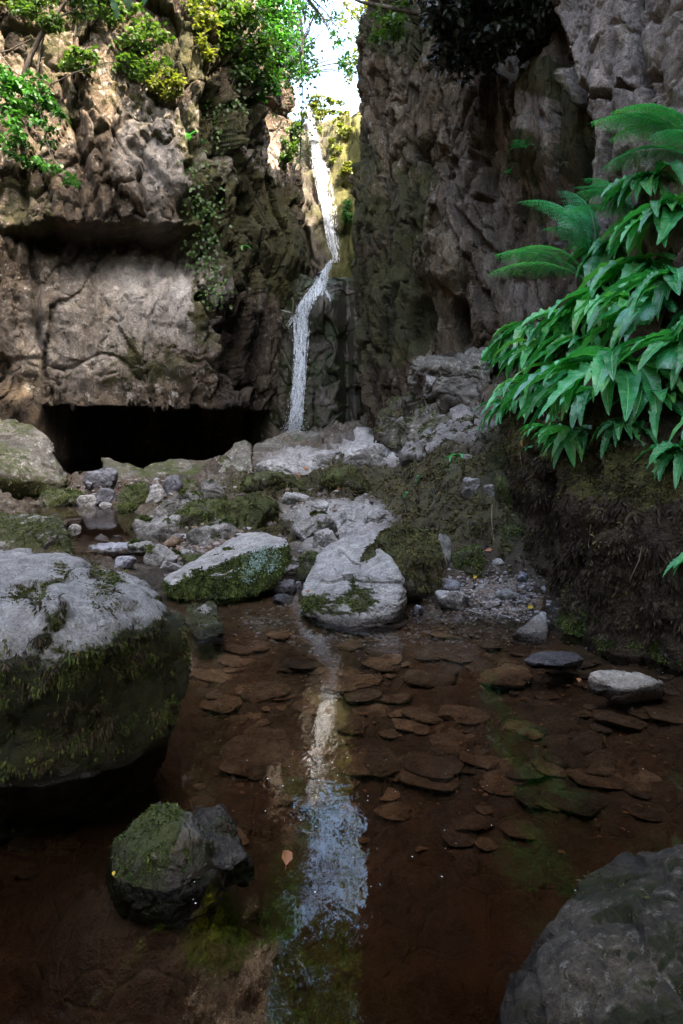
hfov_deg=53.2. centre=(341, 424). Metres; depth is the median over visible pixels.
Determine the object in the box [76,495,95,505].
stone
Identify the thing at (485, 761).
sunken stone
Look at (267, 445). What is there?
boulder
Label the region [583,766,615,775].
sunken stone
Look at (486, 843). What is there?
sunken stone
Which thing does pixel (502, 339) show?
fern
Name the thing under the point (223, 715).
sunken stone
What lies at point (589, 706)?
sunken stone
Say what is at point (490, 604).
stone
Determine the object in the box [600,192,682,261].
fern
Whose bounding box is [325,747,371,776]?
sunken stone
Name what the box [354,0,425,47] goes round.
bough
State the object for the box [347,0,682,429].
cliff
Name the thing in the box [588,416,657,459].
fern
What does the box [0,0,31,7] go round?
shrub
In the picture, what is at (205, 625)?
boulder
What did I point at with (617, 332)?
fern
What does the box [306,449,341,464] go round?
stone
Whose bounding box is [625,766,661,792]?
sunken stone
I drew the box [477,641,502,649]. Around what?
sunken stone
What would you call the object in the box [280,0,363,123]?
sky
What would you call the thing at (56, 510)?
water
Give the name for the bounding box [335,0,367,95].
tree
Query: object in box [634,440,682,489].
fern
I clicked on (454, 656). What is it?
sunken stone
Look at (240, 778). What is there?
sunken stone
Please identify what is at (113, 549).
stone
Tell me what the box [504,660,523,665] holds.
sunken stone
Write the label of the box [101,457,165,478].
boulder
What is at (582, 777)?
sunken stone
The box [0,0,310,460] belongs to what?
cliff
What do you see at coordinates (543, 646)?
sunken stone
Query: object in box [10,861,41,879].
sunken stone
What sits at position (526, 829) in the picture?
sunken stone
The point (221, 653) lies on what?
sunken stone
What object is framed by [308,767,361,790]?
sunken stone
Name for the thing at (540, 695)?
sunken stone
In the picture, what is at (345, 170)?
shrub
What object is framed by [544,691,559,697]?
sunken stone
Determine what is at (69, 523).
stone
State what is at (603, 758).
sunken stone
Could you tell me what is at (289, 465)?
stone
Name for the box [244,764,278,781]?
sunken stone
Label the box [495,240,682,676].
bank
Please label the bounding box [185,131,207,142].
fern
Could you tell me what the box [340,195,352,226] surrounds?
shrub
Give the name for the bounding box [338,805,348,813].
sunken stone
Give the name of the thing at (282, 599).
stone
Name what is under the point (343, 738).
sunken stone
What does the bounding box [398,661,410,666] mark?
sunken stone
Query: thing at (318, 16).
tree
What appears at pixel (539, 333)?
fern
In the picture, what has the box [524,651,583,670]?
stone
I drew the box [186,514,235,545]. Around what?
stone
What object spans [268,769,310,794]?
sunken stone
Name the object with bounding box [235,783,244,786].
sunken stone
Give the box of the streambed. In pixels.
[0,342,682,1023]
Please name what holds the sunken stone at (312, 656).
on the streambed
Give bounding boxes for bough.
[0,54,81,188]
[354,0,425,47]
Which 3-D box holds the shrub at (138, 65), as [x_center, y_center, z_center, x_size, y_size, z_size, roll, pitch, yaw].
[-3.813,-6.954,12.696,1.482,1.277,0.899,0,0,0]
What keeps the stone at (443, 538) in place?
on the streambed
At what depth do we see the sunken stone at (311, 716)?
2.73 m
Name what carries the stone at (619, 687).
on the streambed
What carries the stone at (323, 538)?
on the streambed
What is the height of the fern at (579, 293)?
0.436 m
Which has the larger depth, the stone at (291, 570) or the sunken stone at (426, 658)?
the stone at (291, 570)
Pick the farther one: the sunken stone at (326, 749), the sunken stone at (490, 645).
the sunken stone at (490, 645)
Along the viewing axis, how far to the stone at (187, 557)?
4.75 m
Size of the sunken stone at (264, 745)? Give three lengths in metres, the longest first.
0.330 x 0.275 x 0.035 m
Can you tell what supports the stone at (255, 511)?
on the streambed
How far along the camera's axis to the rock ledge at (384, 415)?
9.40 m
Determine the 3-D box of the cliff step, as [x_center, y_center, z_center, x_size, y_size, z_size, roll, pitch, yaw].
[-0.584,-1.881,19.131,4.013,6.158,5.552,0,0,0]
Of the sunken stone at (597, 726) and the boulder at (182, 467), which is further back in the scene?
the boulder at (182, 467)
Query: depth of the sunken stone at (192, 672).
3.09 m
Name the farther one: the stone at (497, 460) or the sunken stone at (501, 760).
the stone at (497, 460)
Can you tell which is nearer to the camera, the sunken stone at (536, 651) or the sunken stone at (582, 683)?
the sunken stone at (582, 683)
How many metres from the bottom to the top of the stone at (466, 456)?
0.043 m
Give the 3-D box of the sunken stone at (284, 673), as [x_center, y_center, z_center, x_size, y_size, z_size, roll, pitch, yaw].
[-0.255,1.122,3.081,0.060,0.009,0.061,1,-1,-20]
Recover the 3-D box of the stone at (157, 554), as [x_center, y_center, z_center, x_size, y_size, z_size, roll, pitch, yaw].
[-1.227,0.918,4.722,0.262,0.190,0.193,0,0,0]
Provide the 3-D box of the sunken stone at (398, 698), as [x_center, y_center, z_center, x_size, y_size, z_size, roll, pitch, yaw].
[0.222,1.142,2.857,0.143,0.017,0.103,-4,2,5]
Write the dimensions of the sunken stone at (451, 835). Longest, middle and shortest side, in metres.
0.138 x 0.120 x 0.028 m
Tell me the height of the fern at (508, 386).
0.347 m
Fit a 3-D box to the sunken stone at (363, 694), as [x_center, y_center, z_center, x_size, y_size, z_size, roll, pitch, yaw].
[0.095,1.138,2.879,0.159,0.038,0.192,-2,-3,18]
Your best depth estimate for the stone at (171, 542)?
5.29 m
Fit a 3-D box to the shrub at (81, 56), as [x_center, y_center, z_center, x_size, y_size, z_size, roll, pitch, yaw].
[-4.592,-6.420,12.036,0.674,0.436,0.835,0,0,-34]
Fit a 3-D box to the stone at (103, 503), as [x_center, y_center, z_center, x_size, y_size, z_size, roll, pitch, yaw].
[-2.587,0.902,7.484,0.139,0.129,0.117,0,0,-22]
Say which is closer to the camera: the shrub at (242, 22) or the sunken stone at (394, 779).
the sunken stone at (394, 779)
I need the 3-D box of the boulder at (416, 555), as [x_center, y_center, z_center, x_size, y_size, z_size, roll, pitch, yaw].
[0.414,0.836,4.164,0.475,0.438,0.915,0,0,19]
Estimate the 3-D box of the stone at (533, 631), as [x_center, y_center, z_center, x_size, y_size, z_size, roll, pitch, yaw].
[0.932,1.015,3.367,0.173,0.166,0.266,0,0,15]
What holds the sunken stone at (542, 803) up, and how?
on the streambed
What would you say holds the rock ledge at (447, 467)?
on the streambed
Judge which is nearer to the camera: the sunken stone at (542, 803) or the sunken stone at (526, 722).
the sunken stone at (542, 803)
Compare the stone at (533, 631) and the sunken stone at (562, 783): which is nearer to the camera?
the sunken stone at (562, 783)
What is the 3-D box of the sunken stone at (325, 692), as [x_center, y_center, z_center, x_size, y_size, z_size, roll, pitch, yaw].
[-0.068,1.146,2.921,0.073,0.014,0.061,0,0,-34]
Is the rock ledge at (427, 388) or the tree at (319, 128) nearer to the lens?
the rock ledge at (427, 388)
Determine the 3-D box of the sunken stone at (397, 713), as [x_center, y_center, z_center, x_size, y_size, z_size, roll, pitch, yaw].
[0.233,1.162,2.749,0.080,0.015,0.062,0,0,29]
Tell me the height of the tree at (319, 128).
1.311 m
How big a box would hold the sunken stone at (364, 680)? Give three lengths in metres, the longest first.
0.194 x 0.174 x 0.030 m
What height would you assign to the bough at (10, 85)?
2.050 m
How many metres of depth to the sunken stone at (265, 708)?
2.81 m
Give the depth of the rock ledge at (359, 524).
5.33 m
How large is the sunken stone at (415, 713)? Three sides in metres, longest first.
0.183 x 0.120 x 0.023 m
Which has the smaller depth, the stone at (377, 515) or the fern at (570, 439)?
the fern at (570, 439)
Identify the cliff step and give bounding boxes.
[246,273,367,446]
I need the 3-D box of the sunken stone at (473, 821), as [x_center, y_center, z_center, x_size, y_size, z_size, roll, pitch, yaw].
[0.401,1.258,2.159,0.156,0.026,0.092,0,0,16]
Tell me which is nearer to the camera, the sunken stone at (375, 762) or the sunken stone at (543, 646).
the sunken stone at (375, 762)
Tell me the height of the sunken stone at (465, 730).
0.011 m
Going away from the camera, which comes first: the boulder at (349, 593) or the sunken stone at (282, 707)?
the sunken stone at (282, 707)
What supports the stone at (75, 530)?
on the streambed
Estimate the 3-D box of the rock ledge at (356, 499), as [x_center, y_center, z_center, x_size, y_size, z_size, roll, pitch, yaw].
[0.380,0.786,6.279,0.487,0.446,1.257,0,0,-10]
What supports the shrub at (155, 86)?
on the cliff at (115, 337)
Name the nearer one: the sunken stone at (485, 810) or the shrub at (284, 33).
the sunken stone at (485, 810)
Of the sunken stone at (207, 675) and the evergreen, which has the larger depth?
the evergreen
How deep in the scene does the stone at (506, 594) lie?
3.84 m
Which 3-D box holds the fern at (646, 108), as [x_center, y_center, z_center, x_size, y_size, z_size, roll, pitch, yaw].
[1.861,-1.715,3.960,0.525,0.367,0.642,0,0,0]
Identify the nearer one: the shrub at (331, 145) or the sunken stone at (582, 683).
the sunken stone at (582, 683)
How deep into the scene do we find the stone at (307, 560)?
4.35 m
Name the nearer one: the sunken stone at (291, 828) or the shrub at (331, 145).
the sunken stone at (291, 828)
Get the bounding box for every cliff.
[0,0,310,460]
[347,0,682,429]
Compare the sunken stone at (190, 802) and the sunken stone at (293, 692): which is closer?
the sunken stone at (190, 802)
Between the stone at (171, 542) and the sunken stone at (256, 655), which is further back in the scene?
the stone at (171, 542)
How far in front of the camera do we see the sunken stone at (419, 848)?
2.08 m
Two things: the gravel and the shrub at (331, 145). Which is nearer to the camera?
the gravel
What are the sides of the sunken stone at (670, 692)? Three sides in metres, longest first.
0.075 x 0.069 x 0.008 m
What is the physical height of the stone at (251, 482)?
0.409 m
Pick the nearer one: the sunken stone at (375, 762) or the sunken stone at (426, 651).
the sunken stone at (375, 762)
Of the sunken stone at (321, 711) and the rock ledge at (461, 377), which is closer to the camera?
the sunken stone at (321, 711)
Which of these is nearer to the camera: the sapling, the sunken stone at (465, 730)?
the sunken stone at (465, 730)
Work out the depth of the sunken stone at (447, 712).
2.68 m
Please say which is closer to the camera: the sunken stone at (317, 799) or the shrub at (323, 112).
the sunken stone at (317, 799)
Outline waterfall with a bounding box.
[278,106,339,432]
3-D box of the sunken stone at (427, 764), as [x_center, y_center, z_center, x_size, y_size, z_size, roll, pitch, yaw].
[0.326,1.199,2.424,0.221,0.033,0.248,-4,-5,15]
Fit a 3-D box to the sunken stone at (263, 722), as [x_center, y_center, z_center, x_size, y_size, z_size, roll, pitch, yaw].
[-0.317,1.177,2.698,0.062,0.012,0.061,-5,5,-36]
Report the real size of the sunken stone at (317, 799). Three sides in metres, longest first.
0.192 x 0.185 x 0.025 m
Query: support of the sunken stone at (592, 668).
on the streambed
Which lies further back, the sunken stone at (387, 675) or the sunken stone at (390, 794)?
the sunken stone at (387, 675)
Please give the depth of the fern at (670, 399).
3.13 m
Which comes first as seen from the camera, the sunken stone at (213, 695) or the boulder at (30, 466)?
the sunken stone at (213, 695)
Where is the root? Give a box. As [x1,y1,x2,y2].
[630,546,642,581]
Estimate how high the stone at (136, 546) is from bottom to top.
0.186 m
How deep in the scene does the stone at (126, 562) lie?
4.37 m
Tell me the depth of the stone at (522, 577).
4.06 m
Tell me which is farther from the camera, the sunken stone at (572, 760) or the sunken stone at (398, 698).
the sunken stone at (398, 698)
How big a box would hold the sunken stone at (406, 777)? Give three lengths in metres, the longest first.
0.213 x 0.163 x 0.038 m
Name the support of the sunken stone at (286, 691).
on the streambed
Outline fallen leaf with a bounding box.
[282,850,291,869]
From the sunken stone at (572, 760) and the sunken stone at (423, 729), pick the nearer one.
the sunken stone at (572, 760)
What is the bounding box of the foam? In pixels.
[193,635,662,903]
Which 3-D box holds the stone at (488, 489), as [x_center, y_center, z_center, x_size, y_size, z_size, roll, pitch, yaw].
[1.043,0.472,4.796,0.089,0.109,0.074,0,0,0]
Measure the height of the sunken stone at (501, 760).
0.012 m
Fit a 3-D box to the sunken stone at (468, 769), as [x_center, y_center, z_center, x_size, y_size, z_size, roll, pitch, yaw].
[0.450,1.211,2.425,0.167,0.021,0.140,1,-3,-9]
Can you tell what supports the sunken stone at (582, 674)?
on the streambed
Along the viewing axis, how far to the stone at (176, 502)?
6.38 m
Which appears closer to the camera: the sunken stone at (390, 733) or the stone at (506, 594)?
the sunken stone at (390, 733)
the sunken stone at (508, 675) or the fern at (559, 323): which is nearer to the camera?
the sunken stone at (508, 675)
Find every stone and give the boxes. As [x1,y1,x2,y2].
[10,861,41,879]
[39,488,86,504]
[63,518,81,525]
[68,524,81,541]
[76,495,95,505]
[83,468,117,489]
[89,542,133,556]
[95,488,114,504]
[95,534,109,544]
[99,501,111,509]
[111,535,122,542]
[114,556,135,568]
[115,481,149,513]
[127,538,154,555]
[132,513,181,542]
[143,544,182,566]
[145,483,164,502]
[153,489,204,516]
[160,561,182,572]
[162,475,182,494]
[162,537,181,547]
[177,497,227,527]
[179,549,191,555]
[181,552,202,564]
[182,478,196,489]
[182,795,213,811]
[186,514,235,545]
[189,668,195,675]
[192,783,205,789]
[194,668,231,683]
[198,478,227,499]
[200,695,241,712]
[204,691,223,698]
[217,650,250,657]
[217,654,256,667]
[218,713,229,716]
[219,725,296,768]
[219,761,246,775]
[222,644,257,655]
[222,666,243,671]
[225,490,282,529]
[230,714,247,723]
[234,775,246,781]
[235,685,243,695]
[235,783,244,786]
[236,470,309,492]
[237,826,248,845]
[241,680,287,702]
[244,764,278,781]
[246,641,275,651]
[246,712,263,718]
[251,653,262,657]
[254,719,269,726]
[256,457,318,476]
[261,706,269,710]
[265,751,315,788]
[266,630,292,639]
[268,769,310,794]
[270,686,298,699]
[273,579,297,595]
[273,594,292,604]
[273,687,291,697]
[275,705,286,710]
[276,663,299,671]
[276,796,291,805]
[278,672,291,675]
[281,492,309,504]
[281,657,318,669]
[282,788,337,810]
[282,824,297,832]
[283,565,298,576]
[290,510,337,541]
[293,694,329,712]
[295,551,318,583]
[296,581,302,591]
[301,721,310,725]
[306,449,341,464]
[306,653,319,659]
[306,712,321,717]
[306,779,334,789]
[307,671,320,674]
[307,707,334,714]
[307,742,334,757]
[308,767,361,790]
[311,500,328,511]
[311,756,324,762]
[312,528,337,548]
[314,667,331,672]
[316,464,370,494]
[317,690,332,695]
[319,666,359,691]
[319,712,369,733]
[325,711,351,724]
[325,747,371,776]
[326,788,334,792]
[333,731,358,743]
[334,518,355,537]
[335,639,363,651]
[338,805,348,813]
[340,801,357,817]
[343,444,370,467]
[344,687,382,701]
[351,672,382,687]
[352,702,390,720]
[356,836,369,842]
[357,743,405,777]
[358,653,401,669]
[364,508,391,522]
[365,647,397,656]
[367,443,385,467]
[367,655,400,672]
[373,801,415,820]
[378,693,410,703]
[379,729,402,737]
[379,787,399,800]
[383,673,395,677]
[386,712,395,717]
[386,777,407,785]
[391,709,403,716]
[392,718,426,731]
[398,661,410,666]
[399,769,460,791]
[400,706,444,724]
[402,669,456,688]
[404,751,464,778]
[412,646,448,660]
[413,604,423,616]
[413,725,429,734]
[415,655,440,660]
[415,846,428,850]
[430,631,452,638]
[430,647,473,662]
[430,724,468,754]
[435,590,468,611]
[437,531,453,567]
[437,704,490,723]
[439,823,474,847]
[440,669,458,675]
[441,578,460,590]
[449,812,493,830]
[450,543,486,578]
[450,774,458,782]
[451,847,473,860]
[454,719,479,724]
[458,727,470,733]
[459,750,499,769]
[459,763,485,774]
[461,477,480,498]
[463,454,471,458]
[465,732,474,738]
[466,745,488,754]
[475,805,493,814]
[475,837,497,850]
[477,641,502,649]
[478,663,531,687]
[479,765,519,795]
[483,484,494,497]
[485,601,501,608]
[487,445,506,469]
[492,558,504,566]
[493,474,513,504]
[495,589,516,600]
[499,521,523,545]
[499,758,512,764]
[500,819,545,839]
[502,719,543,739]
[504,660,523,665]
[505,766,544,779]
[508,690,522,695]
[511,652,524,655]
[512,611,547,646]
[513,699,584,736]
[513,779,526,784]
[513,785,543,808]
[517,571,527,582]
[518,696,530,699]
[522,719,535,728]
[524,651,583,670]
[532,649,558,652]
[533,757,568,777]
[534,690,557,700]
[534,800,562,811]
[535,596,545,610]
[537,645,551,648]
[542,786,607,815]
[543,677,553,683]
[543,730,604,754]
[543,749,593,768]
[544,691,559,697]
[545,669,573,677]
[552,777,578,789]
[566,768,626,788]
[571,670,591,678]
[574,655,596,668]
[574,710,592,717]
[575,679,586,686]
[581,666,595,671]
[583,704,597,709]
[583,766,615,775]
[586,749,618,768]
[587,669,664,703]
[589,659,602,663]
[589,721,612,732]
[592,709,646,729]
[606,700,622,708]
[607,707,624,711]
[621,701,673,718]
[622,781,651,798]
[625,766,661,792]
[627,802,665,821]
[642,706,682,724]
[665,690,678,694]
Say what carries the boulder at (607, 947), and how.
on the streambed
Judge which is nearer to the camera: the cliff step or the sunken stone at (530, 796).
the sunken stone at (530, 796)
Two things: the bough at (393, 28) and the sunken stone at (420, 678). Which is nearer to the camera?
the sunken stone at (420, 678)
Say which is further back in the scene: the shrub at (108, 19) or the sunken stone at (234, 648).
the shrub at (108, 19)
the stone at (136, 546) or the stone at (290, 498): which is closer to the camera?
the stone at (136, 546)
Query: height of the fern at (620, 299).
0.330 m
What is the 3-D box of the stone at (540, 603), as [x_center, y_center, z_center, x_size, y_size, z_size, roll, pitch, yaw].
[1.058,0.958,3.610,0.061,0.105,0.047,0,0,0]
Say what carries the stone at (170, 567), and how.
on the streambed
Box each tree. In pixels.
[283,0,357,82]
[299,102,322,134]
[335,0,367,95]
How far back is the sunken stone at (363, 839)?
2.12 m
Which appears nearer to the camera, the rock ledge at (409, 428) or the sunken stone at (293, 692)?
the sunken stone at (293, 692)
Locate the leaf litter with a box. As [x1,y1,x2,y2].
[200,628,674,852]
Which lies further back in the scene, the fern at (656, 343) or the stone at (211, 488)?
the stone at (211, 488)
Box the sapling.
[0,0,126,85]
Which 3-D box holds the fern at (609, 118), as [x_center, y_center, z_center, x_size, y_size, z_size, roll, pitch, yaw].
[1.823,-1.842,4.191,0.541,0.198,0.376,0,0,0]
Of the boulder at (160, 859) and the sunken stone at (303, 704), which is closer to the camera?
the boulder at (160, 859)
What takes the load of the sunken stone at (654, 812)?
on the streambed
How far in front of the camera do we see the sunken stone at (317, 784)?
2.32 m
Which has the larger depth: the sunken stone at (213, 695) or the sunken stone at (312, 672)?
the sunken stone at (312, 672)
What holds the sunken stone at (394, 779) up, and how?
on the streambed
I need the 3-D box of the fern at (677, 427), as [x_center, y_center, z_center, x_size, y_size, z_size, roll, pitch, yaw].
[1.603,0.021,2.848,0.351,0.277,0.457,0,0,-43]
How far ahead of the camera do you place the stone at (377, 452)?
7.89 m
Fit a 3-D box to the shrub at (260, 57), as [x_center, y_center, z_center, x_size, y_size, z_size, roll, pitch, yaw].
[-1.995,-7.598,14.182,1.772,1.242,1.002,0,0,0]
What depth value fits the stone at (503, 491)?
4.71 m
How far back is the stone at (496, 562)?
4.27 m
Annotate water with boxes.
[28,504,143,522]
[58,452,225,474]
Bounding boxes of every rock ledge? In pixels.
[337,501,385,539]
[354,493,366,501]
[373,395,402,442]
[374,402,479,450]
[399,419,497,471]
[402,346,497,416]
[421,373,435,400]
[433,455,495,490]
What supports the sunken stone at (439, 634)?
on the streambed
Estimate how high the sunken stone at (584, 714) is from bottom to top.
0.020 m
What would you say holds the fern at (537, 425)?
on the bank
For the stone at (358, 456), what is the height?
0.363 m
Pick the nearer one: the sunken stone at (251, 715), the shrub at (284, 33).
the sunken stone at (251, 715)
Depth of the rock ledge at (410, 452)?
6.48 m
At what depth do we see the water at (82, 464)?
14.57 m
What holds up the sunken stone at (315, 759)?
on the streambed
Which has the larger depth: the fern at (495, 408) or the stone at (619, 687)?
the fern at (495, 408)
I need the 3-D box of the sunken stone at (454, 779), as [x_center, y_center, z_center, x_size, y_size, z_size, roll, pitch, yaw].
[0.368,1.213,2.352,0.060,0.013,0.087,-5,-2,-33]
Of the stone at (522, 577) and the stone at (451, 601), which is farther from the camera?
the stone at (522, 577)
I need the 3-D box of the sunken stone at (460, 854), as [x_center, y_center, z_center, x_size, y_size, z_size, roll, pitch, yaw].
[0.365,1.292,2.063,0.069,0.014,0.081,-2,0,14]
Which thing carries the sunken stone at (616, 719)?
on the streambed
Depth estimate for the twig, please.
2.60 m
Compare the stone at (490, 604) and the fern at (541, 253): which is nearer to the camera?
the stone at (490, 604)
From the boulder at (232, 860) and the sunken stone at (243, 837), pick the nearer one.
the boulder at (232, 860)
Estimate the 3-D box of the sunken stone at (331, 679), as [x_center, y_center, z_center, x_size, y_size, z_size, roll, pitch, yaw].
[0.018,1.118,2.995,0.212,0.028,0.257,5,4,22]
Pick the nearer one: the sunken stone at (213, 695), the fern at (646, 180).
the sunken stone at (213, 695)
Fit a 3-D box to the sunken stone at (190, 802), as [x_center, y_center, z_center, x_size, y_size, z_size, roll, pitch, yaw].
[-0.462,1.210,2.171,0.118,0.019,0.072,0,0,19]
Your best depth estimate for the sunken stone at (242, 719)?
2.72 m
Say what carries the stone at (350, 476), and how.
on the streambed
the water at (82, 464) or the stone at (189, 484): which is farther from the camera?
the water at (82, 464)
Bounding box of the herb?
[662,376,682,391]
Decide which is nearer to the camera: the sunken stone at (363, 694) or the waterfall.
the sunken stone at (363, 694)
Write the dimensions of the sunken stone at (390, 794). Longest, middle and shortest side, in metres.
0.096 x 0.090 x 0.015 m
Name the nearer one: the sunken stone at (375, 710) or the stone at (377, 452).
the sunken stone at (375, 710)
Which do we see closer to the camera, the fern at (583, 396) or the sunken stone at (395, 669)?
the sunken stone at (395, 669)
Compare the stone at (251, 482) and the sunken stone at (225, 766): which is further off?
the stone at (251, 482)
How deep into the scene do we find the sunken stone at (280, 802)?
2.24 m
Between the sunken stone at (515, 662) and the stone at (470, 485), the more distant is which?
the stone at (470, 485)
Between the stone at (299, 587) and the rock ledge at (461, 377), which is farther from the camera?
the rock ledge at (461, 377)
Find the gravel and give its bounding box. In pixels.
[71,467,557,656]
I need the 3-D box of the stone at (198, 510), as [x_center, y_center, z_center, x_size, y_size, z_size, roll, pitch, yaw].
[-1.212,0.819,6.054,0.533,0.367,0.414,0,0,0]
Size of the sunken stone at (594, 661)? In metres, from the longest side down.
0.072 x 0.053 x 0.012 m
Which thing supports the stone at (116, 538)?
on the streambed
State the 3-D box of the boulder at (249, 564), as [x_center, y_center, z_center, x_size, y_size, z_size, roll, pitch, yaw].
[-0.751,0.893,4.276,0.799,0.357,0.779,0,0,-26]
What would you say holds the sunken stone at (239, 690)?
on the streambed
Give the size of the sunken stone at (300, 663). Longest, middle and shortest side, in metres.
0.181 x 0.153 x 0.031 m
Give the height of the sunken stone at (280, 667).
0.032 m
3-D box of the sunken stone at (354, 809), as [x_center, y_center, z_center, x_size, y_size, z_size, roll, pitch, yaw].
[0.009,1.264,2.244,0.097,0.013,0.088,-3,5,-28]
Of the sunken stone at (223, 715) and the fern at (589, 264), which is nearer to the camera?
the sunken stone at (223, 715)
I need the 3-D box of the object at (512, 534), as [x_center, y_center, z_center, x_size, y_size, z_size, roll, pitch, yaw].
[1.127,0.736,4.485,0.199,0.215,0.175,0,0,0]
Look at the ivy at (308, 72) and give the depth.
14.07 m
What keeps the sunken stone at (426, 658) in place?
on the streambed
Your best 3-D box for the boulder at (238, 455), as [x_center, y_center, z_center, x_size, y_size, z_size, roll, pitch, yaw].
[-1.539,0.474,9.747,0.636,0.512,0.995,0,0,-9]
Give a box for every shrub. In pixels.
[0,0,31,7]
[58,45,100,74]
[86,0,148,26]
[108,14,175,82]
[144,77,183,103]
[145,67,186,92]
[179,0,271,55]
[184,0,222,62]
[220,31,287,85]
[246,71,281,104]
[255,0,305,49]
[262,19,311,95]
[278,135,297,165]
[285,120,303,151]
[306,94,332,109]
[313,96,347,123]
[327,137,342,163]
[334,122,356,138]
[339,160,354,175]
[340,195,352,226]
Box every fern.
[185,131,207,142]
[445,453,464,461]
[473,399,518,431]
[480,347,518,367]
[483,318,540,364]
[486,245,583,278]
[486,338,546,379]
[486,374,545,422]
[499,345,682,430]
[506,137,529,152]
[507,306,613,357]
[511,330,604,373]
[512,361,553,405]
[518,191,600,255]
[519,423,557,447]
[525,331,559,352]
[532,423,591,468]
[535,385,595,428]
[547,280,633,347]
[555,236,626,285]
[570,178,632,218]
[570,285,657,346]
[571,252,676,326]
[580,302,653,348]
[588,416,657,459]
[589,112,680,143]
[598,159,682,215]
[598,265,682,324]
[599,103,682,171]
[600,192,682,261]
[605,387,682,438]
[610,329,682,389]
[614,296,676,327]
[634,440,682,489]
[656,344,682,368]
[662,552,682,577]
[666,309,682,351]
[669,416,682,454]
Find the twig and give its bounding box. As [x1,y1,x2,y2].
[110,0,207,19]
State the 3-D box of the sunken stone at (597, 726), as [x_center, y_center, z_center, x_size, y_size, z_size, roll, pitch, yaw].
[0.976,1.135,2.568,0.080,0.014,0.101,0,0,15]
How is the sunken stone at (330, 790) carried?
on the streambed
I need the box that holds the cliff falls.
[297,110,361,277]
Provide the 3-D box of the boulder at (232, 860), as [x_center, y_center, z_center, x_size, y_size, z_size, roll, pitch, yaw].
[-0.306,1.019,1.676,0.130,0.112,0.294,0,0,-26]
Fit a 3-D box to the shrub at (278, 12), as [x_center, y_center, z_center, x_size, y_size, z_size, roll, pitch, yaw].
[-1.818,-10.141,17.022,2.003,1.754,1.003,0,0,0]
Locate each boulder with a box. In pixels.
[0,418,70,499]
[0,512,75,554]
[0,548,196,843]
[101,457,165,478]
[105,802,223,926]
[143,459,205,477]
[160,532,292,604]
[185,601,225,645]
[193,804,254,891]
[215,440,253,473]
[253,430,319,454]
[299,534,406,634]
[359,523,447,602]
[496,844,682,1023]
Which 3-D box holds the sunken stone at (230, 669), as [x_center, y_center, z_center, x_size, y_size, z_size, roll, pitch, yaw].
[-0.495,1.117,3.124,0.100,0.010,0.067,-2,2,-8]
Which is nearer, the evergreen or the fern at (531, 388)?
the fern at (531, 388)
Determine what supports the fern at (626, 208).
on the cliff at (442, 216)
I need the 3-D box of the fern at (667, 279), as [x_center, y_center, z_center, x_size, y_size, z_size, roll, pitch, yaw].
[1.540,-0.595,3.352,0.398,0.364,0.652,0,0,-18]
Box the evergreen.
[407,0,561,88]
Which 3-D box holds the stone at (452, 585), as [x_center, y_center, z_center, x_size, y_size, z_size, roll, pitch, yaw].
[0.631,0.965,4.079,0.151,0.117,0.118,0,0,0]
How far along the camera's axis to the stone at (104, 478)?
8.05 m
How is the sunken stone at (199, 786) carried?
on the streambed
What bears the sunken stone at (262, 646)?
on the streambed
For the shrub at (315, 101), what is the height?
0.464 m
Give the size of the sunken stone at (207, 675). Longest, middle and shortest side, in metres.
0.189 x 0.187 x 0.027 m
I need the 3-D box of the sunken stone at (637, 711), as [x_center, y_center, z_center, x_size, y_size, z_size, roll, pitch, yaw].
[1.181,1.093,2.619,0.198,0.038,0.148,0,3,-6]
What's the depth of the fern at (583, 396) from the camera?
4.00 m
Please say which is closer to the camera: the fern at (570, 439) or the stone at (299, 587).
the fern at (570, 439)
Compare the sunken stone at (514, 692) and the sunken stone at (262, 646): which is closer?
the sunken stone at (514, 692)
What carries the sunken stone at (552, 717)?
on the streambed
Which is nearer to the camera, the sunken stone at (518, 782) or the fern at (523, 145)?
the sunken stone at (518, 782)
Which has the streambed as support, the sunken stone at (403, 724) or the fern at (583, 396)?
the sunken stone at (403, 724)
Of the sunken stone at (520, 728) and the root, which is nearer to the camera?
the sunken stone at (520, 728)
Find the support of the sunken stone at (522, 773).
on the streambed
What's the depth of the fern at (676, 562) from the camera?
2.76 m
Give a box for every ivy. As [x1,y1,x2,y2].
[177,150,233,310]
[202,59,258,154]
[269,33,328,168]
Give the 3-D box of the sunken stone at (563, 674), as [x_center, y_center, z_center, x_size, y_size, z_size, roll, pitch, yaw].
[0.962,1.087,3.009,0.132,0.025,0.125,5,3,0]
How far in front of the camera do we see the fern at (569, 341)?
4.49 m
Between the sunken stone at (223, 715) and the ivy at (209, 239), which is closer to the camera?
the sunken stone at (223, 715)
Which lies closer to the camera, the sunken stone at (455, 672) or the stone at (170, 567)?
the sunken stone at (455, 672)
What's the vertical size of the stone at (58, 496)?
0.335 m
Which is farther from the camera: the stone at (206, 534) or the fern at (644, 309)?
the stone at (206, 534)
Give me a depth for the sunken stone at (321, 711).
2.75 m
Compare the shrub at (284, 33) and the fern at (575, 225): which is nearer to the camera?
the fern at (575, 225)
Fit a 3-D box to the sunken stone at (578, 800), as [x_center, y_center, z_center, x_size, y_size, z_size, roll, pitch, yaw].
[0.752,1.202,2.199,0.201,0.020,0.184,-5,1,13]
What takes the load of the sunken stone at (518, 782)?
on the streambed
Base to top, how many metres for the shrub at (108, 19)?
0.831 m
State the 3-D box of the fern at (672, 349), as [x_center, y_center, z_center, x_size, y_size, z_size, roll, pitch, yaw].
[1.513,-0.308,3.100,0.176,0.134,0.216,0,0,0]
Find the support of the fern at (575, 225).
on the bank
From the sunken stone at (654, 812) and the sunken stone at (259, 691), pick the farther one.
the sunken stone at (259, 691)

